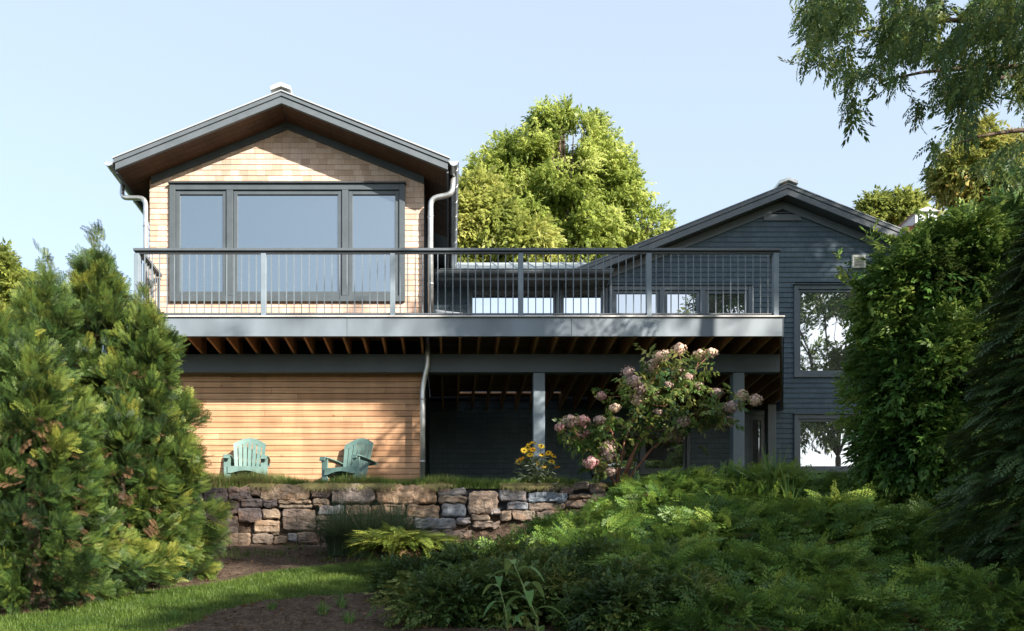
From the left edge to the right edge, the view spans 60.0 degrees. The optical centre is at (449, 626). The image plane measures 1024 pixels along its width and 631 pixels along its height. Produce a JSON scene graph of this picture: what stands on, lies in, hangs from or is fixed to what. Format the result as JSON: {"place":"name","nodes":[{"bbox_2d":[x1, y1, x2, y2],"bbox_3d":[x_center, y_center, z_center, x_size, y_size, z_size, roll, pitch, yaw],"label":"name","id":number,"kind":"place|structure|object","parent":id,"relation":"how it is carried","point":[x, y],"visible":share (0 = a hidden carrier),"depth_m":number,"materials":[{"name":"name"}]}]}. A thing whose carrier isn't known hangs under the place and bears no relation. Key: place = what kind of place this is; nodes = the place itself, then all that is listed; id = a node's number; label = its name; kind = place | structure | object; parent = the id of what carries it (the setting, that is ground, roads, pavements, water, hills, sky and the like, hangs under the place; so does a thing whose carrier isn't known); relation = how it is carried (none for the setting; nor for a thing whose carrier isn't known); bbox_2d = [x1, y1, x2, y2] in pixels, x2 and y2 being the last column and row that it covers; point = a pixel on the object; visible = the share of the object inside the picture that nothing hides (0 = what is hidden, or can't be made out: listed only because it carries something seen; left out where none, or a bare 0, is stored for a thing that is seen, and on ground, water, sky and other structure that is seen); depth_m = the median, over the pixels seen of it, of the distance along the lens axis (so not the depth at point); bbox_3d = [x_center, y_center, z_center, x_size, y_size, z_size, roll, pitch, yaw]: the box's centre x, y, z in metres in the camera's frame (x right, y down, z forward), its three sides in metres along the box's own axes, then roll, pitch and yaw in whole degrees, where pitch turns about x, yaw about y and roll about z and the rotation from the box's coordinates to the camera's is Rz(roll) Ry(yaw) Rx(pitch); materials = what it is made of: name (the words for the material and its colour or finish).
{"place":"outdoors","nodes":[
{"label":"outdoors","id":0,"kind":"place"},
{"bbox_2d":[0,489,1023,630],"bbox_3d":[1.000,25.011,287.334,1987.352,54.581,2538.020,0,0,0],"label":"ground","id":1,"kind":"structure","parent":0,"point":[254,621],"depth_m":8.85,"materials":[{"name":"brown soil"}]},
{"bbox_2d":[0,238,30,308],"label":"yellow tree","id":2,"kind":"object","parent":1,"relation":"on","point":[12,271],"visible":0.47,"depth_m":23.68,"materials":[{"name":"green plant"}]},
{"bbox_2d":[0,285,100,598],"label":"arborvitae","id":3,"kind":"object","parent":1,"relation":"on","point":[7,319],"visible":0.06,"depth_m":9.33,"materials":[{"name":"green plant"}]},
{"bbox_2d":[1,238,130,590],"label":"arborvitae","id":4,"kind":"object","parent":1,"relation":"on","point":[41,291],"visible":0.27,"depth_m":10.03,"materials":[{"name":"green plant"}]},
{"bbox_2d":[0,301,172,614],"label":"arborvitae","id":5,"kind":"object","parent":1,"relation":"on","point":[36,390],"visible":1,"depth_m":8.64,"materials":[{"name":"green plant"}]},
{"bbox_2d":[15,219,219,556],"bbox_3d":[-4.379,-2.592,10.951,2.884,4.819,2.974,0,0,0],"label":"arborvitae","id":6,"kind":"object","parent":1,"relation":"on","point":[100,288],"visible":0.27,"depth_m":10.51,"materials":[{"name":"green plant"}]},
{"bbox_2d":[52,367,205,592],"bbox_3d":[-3.723,-1.536,9.884,1.876,2.706,1.502,0,0,0],"label":"arborvitae","id":7,"kind":"object","parent":1,"relation":"on","point":[126,451],"visible":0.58,"depth_m":9.77,"materials":[{"name":"green plant"}]},
{"bbox_2d":[101,558,171,591],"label":"grass clump","id":8,"kind":"object","parent":1,"relation":"on","point":[144,583],"visible":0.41,"depth_m":9.52,"materials":[{"name":"green plant"}]},
{"bbox_2d":[88,280,235,580],"bbox_3d":[-3.679,-2.249,10.607,2.245,3.806,2.089,0,0,0],"label":"arborvitae","id":9,"kind":"object","parent":1,"relation":"on","point":[172,412],"visible":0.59,"depth_m":10.34,"materials":[{"name":"green plant"}]},
{"bbox_2d":[166,607,186,620],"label":"seedling","id":10,"kind":"object","parent":1,"relation":"on","point":[175,615],"visible":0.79,"depth_m":8.18,"materials":[{"name":"green plant"}]},
{"bbox_2d":[150,435,215,560],"bbox_3d":[-3.538,-1.720,11.442,1.141,2.199,1.103,0,0,-31],"label":"arborvitae","id":11,"kind":"object","parent":1,"relation":"on","point":[201,513],"depth_m":11.34,"materials":[{"name":"green plant"}]},
{"bbox_2d":[0,557,393,630],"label":"lawn grass","id":12,"kind":"structure","parent":1,"relation":"on","point":[238,594],"depth_m":9.07,"materials":[{"name":"green plant"}]},
{"bbox_2d":[179,560,221,580],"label":"grass clump","id":13,"kind":"object","parent":1,"relation":"on","point":[189,576],"visible":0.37,"depth_m":10.44,"materials":[{"name":"green plant"}]},
{"bbox_2d":[223,438,270,478],"bbox_3d":[-3.318,-2.704,14.572,0.728,0.968,0.892,0,0,-7],"label":"adirondack chair","id":14,"kind":"object","parent":1,"relation":"on","point":[232,465],"visible":0.66,"depth_m":14.77,"materials":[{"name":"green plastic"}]},
{"bbox_2d":[264,599,279,609],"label":"seedling","id":15,"kind":"object","parent":1,"relation":"on","point":[273,606],"visible":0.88,"depth_m":8.46,"materials":[{"name":"green plant"}]},
{"bbox_2d":[103,82,458,482],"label":"gable house","id":16,"kind":"structure","parent":1,"relation":"on","point":[281,165],"depth_m":15.09,"materials":[{"name":"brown wood"}]},
{"bbox_2d":[168,181,405,302],"bbox_3d":[-2.770,-6.561,15.098,4.057,2.027,0.145,0,0,0],"label":"window","id":17,"kind":"structure","parent":16,"relation":"in","point":[202,214],"depth_m":15.12,"materials":[{"name":"glass"}]},
{"bbox_2d":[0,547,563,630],"bbox_3d":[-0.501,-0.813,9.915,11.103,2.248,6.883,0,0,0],"label":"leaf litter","id":18,"kind":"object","parent":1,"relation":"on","point":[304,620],"visible":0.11,"depth_m":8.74,"materials":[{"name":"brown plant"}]},
{"bbox_2d":[215,540,353,561],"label":"bed weeds","id":19,"kind":"object","parent":1,"relation":"on","point":[225,554],"visible":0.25,"depth_m":12.64,"materials":[{"name":"green plant"}]},
{"bbox_2d":[317,599,332,614],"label":"seedling","id":20,"kind":"object","parent":1,"relation":"on","point":[320,608],"visible":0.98,"depth_m":8.38,"materials":[{"name":"green plant"}]},
{"bbox_2d":[252,495,417,555],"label":"fescue clump","id":21,"kind":"object","parent":1,"relation":"on","point":[334,546],"visible":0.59,"depth_m":12.40,"materials":[{"name":"green plant"}]},
{"bbox_2d":[333,591,349,607],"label":"seedling","id":22,"kind":"object","parent":1,"relation":"on","point":[341,603],"visible":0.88,"depth_m":8.80,"materials":[{"name":"green plant"}]},
{"bbox_2d":[319,438,376,479],"bbox_3d":[-1.626,-2.704,14.617,0.728,0.968,0.892,0,0,22],"label":"adirondack chair","id":23,"kind":"object","parent":1,"relation":"on","point":[358,458],"visible":0.69,"depth_m":14.67,"materials":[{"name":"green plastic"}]},
{"bbox_2d":[338,610,362,622],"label":"seedling","id":24,"kind":"object","parent":1,"relation":"on","point":[347,618],"visible":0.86,"depth_m":7.99,"materials":[{"name":"green plant"}]},
{"bbox_2d":[283,494,452,557],"bbox_3d":[-1.147,-1.413,12.278,2.854,0.927,2.856,0,0,0],"label":"fescue clump","id":25,"kind":"object","parent":1,"relation":"on","point":[350,535],"visible":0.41,"depth_m":12.01,"materials":[{"name":"green plant"}]},
{"bbox_2d":[316,493,481,554],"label":"fescue clump","id":26,"kind":"object","parent":1,"relation":"on","point":[392,515],"visible":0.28,"depth_m":12.11,"materials":[{"name":"green plant"}]},
{"bbox_2d":[197,481,607,546],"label":"retaining wall","id":27,"kind":"structure","parent":1,"relation":"on","point":[258,506],"depth_m":13.57,"materials":[{"name":"stone"}]},
{"bbox_2d":[201,482,610,494],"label":"hanging dry grass","id":28,"kind":"structure","parent":27,"relation":"on","point":[329,485],"depth_m":13.52,"materials":[{"name":"plant"}]},
{"bbox_2d":[512,441,559,483],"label":"yellow daisy plant","id":29,"kind":"object","parent":27,"relation":"on","point":[534,462],"visible":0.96,"depth_m":13.69,"materials":[{"name":"green plant"}]},
{"bbox_2d":[342,521,462,567],"bbox_3d":[-0.574,-0.847,10.597,1.506,0.808,1.350,0,0,0],"label":"golden juniper","id":30,"kind":"object","parent":1,"relation":"on","point":[390,540],"visible":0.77,"depth_m":10.31,"materials":[{"name":"green plant"}]},
{"bbox_2d":[358,542,477,604],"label":"azalea shrub","id":31,"kind":"object","parent":1,"relation":"on","point":[389,568],"visible":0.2,"depth_m":9.19,"materials":[{"name":"green plant"}]},
{"bbox_2d":[203,470,679,488],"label":"grass","id":32,"kind":"structure","parent":1,"relation":"on","point":[224,481],"depth_m":13.66,"materials":[{"name":"green plant"}]},
{"bbox_2d":[393,531,498,561],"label":"azalea shrub","id":33,"kind":"object","parent":1,"relation":"on","point":[473,544],"visible":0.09,"depth_m":10.53,"materials":[{"name":"green plant"}]},
{"bbox_2d":[361,550,559,630],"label":"azalea shrub","id":34,"kind":"object","parent":1,"relation":"on","point":[468,585],"visible":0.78,"depth_m":7.77,"materials":[{"name":"green plant"}]},
{"bbox_2d":[162,315,784,474],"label":"deck","id":35,"kind":"structure","parent":1,"relation":"on","point":[540,361],"depth_m":14.87,"materials":[{"name":"grey wood"}]},
{"bbox_2d":[141,255,161,312],"bbox_3d":[-4.950,-5.489,14.614,0.100,1.037,0.948,0,0,0],"label":"railing","id":36,"kind":"object","parent":35,"relation":"on","point":[148,262],"visible":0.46,"depth_m":14.63,"materials":[{"name":"metal"}]},
{"bbox_2d":[435,310,458,312],"bbox_3d":[-0.102,-5.357,16.612,0.720,0.907,0.810,0,0,-20],"label":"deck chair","id":37,"kind":"object","parent":35,"relation":"on","point":[440,311],"visible":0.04,"depth_m":16.18,"materials":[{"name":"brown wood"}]},
{"bbox_2d":[133,248,780,314],"bbox_3d":[0.116,-5.467,14.070,10.272,1.082,0.120,0,0,0],"label":"railing","id":38,"kind":"object","parent":35,"relation":"on","point":[519,252],"visible":0.98,"depth_m":14.06,"materials":[{"name":"metal"}]},
{"bbox_2d":[770,255,771,312],"bbox_3d":[6.035,-5.476,16.445,0.050,1.011,4.894,0,0,21],"label":"railing","id":39,"kind":"object","parent":35,"relation":"on","point":[771,281],"visible":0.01,"depth_m":14.28,"materials":[{"name":"metal"}]},
{"bbox_2d":[424,529,551,570],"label":"azalea shrub","id":40,"kind":"object","parent":1,"relation":"on","point":[503,542],"visible":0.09,"depth_m":9.45,"materials":[{"name":"green plant"}]},
{"bbox_2d":[482,576,523,630],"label":"leafy stem plant","id":41,"kind":"object","parent":1,"relation":"on","point":[507,612],"visible":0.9,"depth_m":6.86,"materials":[{"name":"green plant"}]},
{"bbox_2d":[457,158,564,262],"bbox_3d":[1.255,-7.756,27.064,4.571,12.520,3.291,0,0,0],"label":"maple tree","id":42,"kind":"object","parent":1,"relation":"on","point":[491,214],"visible":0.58,"depth_m":26.22,"materials":[{"name":"green plant"}]},
{"bbox_2d":[437,545,584,615],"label":"azalea shrub","id":43,"kind":"object","parent":1,"relation":"on","point":[530,559],"visible":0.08,"depth_m":8.53,"materials":[{"name":"green plant"}]},
{"bbox_2d":[463,533,573,555],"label":"juniper shrub","id":44,"kind":"object","parent":1,"relation":"on","point":[485,551],"depth_m":9.71,"materials":[{"name":"green plant"}]},
{"bbox_2d":[489,558,571,630],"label":"leafy stem plant","id":45,"kind":"object","parent":1,"relation":"on","point":[528,596],"visible":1,"depth_m":6.36,"materials":[{"name":"green plant"}]},
{"bbox_2d":[497,534,637,571],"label":"azalea shrub","id":46,"kind":"object","parent":1,"relation":"on","point":[587,548],"visible":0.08,"depth_m":9.14,"materials":[{"name":"green plant"}]},
{"bbox_2d":[460,93,676,262],"bbox_3d":[4.015,-9.769,29.956,8.491,16.580,4.540,0,0,0],"label":"maple tree","id":47,"kind":"object","parent":1,"relation":"on","point":[597,180],"visible":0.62,"depth_m":29.37,"materials":[{"name":"green plant"}]},
{"bbox_2d":[504,500,647,541],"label":"juniper shrub","id":48,"kind":"object","parent":1,"relation":"on","point":[570,519],"visible":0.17,"depth_m":11.80,"materials":[{"name":"green plant"}]},
{"bbox_2d":[509,550,663,624],"bbox_3d":[1.355,-0.245,8.214,1.643,0.931,1.259,0,0,0],"label":"azalea shrub","id":49,"kind":"object","parent":1,"relation":"on","point":[557,578],"visible":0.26,"depth_m":7.99,"materials":[{"name":"green plant"}]},
{"bbox_2d":[514,504,688,554],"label":"juniper shrub","id":50,"kind":"object","parent":1,"relation":"on","point":[612,530],"visible":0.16,"depth_m":10.22,"materials":[{"name":"green plant"}]},
{"bbox_2d":[544,560,735,630],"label":"azalea shrub","id":51,"kind":"object","parent":1,"relation":"on","point":[611,597],"visible":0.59,"depth_m":7.42,"materials":[{"name":"green plant"}]},
{"bbox_2d":[552,342,763,486],"bbox_3d":[3.117,-3.192,13.536,3.138,2.330,1.642,0,0,0],"label":"hydrangea","id":52,"kind":"object","parent":1,"relation":"on","point":[711,414],"visible":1,"depth_m":13.41,"materials":[{"name":"green plant"}]},
{"bbox_2d":[579,460,752,520],"bbox_3d":[3.084,-1.707,12.290,2.819,1.344,2.508,0,0,0],"label":"juniper shrub","id":53,"kind":"object","parent":1,"relation":"on","point":[641,495],"visible":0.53,"depth_m":11.99,"materials":[{"name":"green plant"}]},
{"bbox_2d":[558,521,778,622],"bbox_3d":[2.094,-0.465,8.567,2.468,1.293,2.089,0,0,0],"label":"juniper shrub","id":54,"kind":"object","parent":1,"relation":"on","point":[667,557],"visible":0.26,"depth_m":8.52,"materials":[{"name":"green plant"}]},
{"bbox_2d":[429,177,974,483],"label":"blue house","id":55,"kind":"structure","parent":1,"relation":"on","point":[807,232],"depth_m":18.79,"materials":[{"name":"blue wood"}]},
{"bbox_2d":[468,287,557,312],"bbox_3d":[1.346,-6.106,18.825,1.957,2.312,0.130,0,0,0],"label":"window","id":56,"kind":"structure","parent":55,"relation":"in","point":[482,293],"depth_m":18.85,"materials":[{"name":"clear glass"}]},
{"bbox_2d":[559,287,605,312],"bbox_3d":[2.825,-6.106,18.825,1.026,2.312,0.130,0,0,0],"label":"window","id":57,"kind":"structure","parent":55,"relation":"in","point":[569,290],"depth_m":18.85,"materials":[{"name":"clear glass"}]},
{"bbox_2d":[592,430,690,474],"bbox_3d":[4.056,-3.699,18.785,2.119,0.923,0.130,0,0,0],"label":"window","id":58,"kind":"structure","parent":55,"relation":"in","point":[665,457],"depth_m":18.81,"materials":[{"name":"black glass"}]},
{"bbox_2d":[608,284,754,312],"bbox_3d":[4.912,-6.145,18.785,3.094,2.250,0.130,0,0,0],"label":"window","id":59,"kind":"structure","parent":55,"relation":"in","point":[637,287],"depth_m":18.79,"materials":[{"name":"clear glass"}]},
{"bbox_2d":[744,409,764,469],"bbox_3d":[6.558,-3.460,18.785,0.607,2.320,0.129,0,0,0],"label":"door","id":60,"kind":"structure","parent":55,"relation":"in","point":[754,420],"depth_m":18.78,"materials":[{"name":"grey glass"}]},
{"bbox_2d":[793,283,856,377],"bbox_3d":[8.292,-6.288,18.785,1.999,1.981,0.130,0,0,0],"label":"window","id":61,"kind":"structure","parent":55,"relation":"in","point":[819,348],"depth_m":18.81,"materials":[{"name":"clear glass"}]},
{"bbox_2d":[793,413,859,472],"bbox_3d":[8.218,-3.897,18.785,1.852,1.264,0.130,0,0,0],"label":"window","id":62,"kind":"structure","parent":55,"relation":"in","point":[811,433],"depth_m":18.81,"materials":[{"name":"clear glass"}]},
{"bbox_2d":[626,484,836,556],"bbox_3d":[3.067,-1.088,10.197,2.862,1.382,2.459,0,0,0],"label":"juniper shrub","id":63,"kind":"object","parent":1,"relation":"on","point":[698,515],"visible":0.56,"depth_m":9.75,"materials":[{"name":"green plant"}]},
{"bbox_2d":[614,556,870,630],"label":"juniper shrub","id":64,"kind":"object","parent":1,"relation":"on","point":[763,611],"visible":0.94,"depth_m":6.98,"materials":[{"name":"green plant"}]},
{"bbox_2d":[671,453,852,505],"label":"juniper shrub","id":65,"kind":"object","parent":1,"relation":"on","point":[746,484],"visible":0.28,"depth_m":11.68,"materials":[{"name":"green plant"}]},
{"bbox_2d":[727,446,827,506],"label":"strap leaved plant","id":66,"kind":"object","parent":1,"relation":"on","point":[767,465],"visible":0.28,"depth_m":11.72,"materials":[{"name":"green plant"}]},
{"bbox_2d":[766,466,809,498],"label":"strap leaved plant","id":67,"kind":"object","parent":1,"relation":"on","point":[785,492],"visible":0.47,"depth_m":11.21,"materials":[{"name":"green plant"}]},
{"bbox_2d":[697,527,924,605],"bbox_3d":[3.417,-0.489,8.488,2.663,0.982,2.172,0,0,0],"label":"juniper shrub","id":68,"kind":"object","parent":1,"relation":"on","point":[782,559],"visible":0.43,"depth_m":8.16,"materials":[{"name":"green plant"}]},
{"bbox_2d":[719,479,957,571],"bbox_3d":[4.366,-1.036,10.067,2.875,1.426,2.463,0,0,0],"label":"juniper shrub","id":69,"kind":"object","parent":1,"relation":"on","point":[836,515],"visible":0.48,"depth_m":9.59,"materials":[{"name":"green plant"}]},
{"bbox_2d":[802,466,900,506],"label":"juniper shrub","id":70,"kind":"object","parent":1,"relation":"on","point":[840,478],"visible":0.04,"depth_m":12.23,"materials":[{"name":"green plant"}]},
{"bbox_2d":[740,564,1013,630],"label":"juniper shrub","id":71,"kind":"object","parent":1,"relation":"on","point":[898,606],"visible":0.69,"depth_m":6.99,"materials":[{"name":"green plant"}]},
{"bbox_2d":[852,183,944,225],"bbox_3d":[16.120,-8.745,32.040,4.010,14.499,2.389,0,0,10],"label":"yellow tree","id":72,"kind":"object","parent":1,"relation":"on","point":[888,206],"visible":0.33,"depth_m":31.45,"materials":[{"name":"green plant"}]},
{"bbox_2d":[777,0,1023,202],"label":"locust tree","id":73,"kind":"object","parent":1,"relation":"on","point":[900,36],"visible":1,"depth_m":8.03,"materials":[{"name":"green plant"}]},
{"bbox_2d":[824,186,1023,517],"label":"lilac shrub","id":74,"kind":"object","parent":1,"relation":"on","point":[917,332],"visible":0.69,"depth_m":10.56,"materials":[{"name":"green plant"}]},
{"bbox_2d":[828,487,1023,572],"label":"juniper shrub","id":75,"kind":"object","parent":1,"relation":"on","point":[916,517],"visible":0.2,"depth_m":9.35,"materials":[{"name":"green plant"}]},
{"bbox_2d":[898,207,984,472],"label":"brick house","id":76,"kind":"structure","parent":1,"relation":"on","point":[910,221],"depth_m":28.18,"materials":[{"name":"white paint"}]},
{"bbox_2d":[876,549,1023,630],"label":"juniper shrub","id":77,"kind":"object","parent":1,"relation":"on","point":[959,579],"visible":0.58,"depth_m":7.37,"materials":[{"name":"green plant"}]},
{"bbox_2d":[914,212,1023,605],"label":"hemlock tree","id":78,"kind":"object","parent":1,"relation":"on","point":[1013,284],"visible":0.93,"depth_m":8.11,"materials":[{"name":"green plant"}]},
{"bbox_2d":[916,107,1023,356],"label":"autumn tree","id":79,"kind":"object","parent":1,"relation":"on","point":[941,185],"visible":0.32,"depth_m":19.64,"materials":[{"name":"green plant"}]},
{"bbox_2d":[0,0,1023,422],"label":"sky","id":80,"kind":"structure","parent":0,"point":[701,89],"materials":[{"name":"blue"}]}
]}

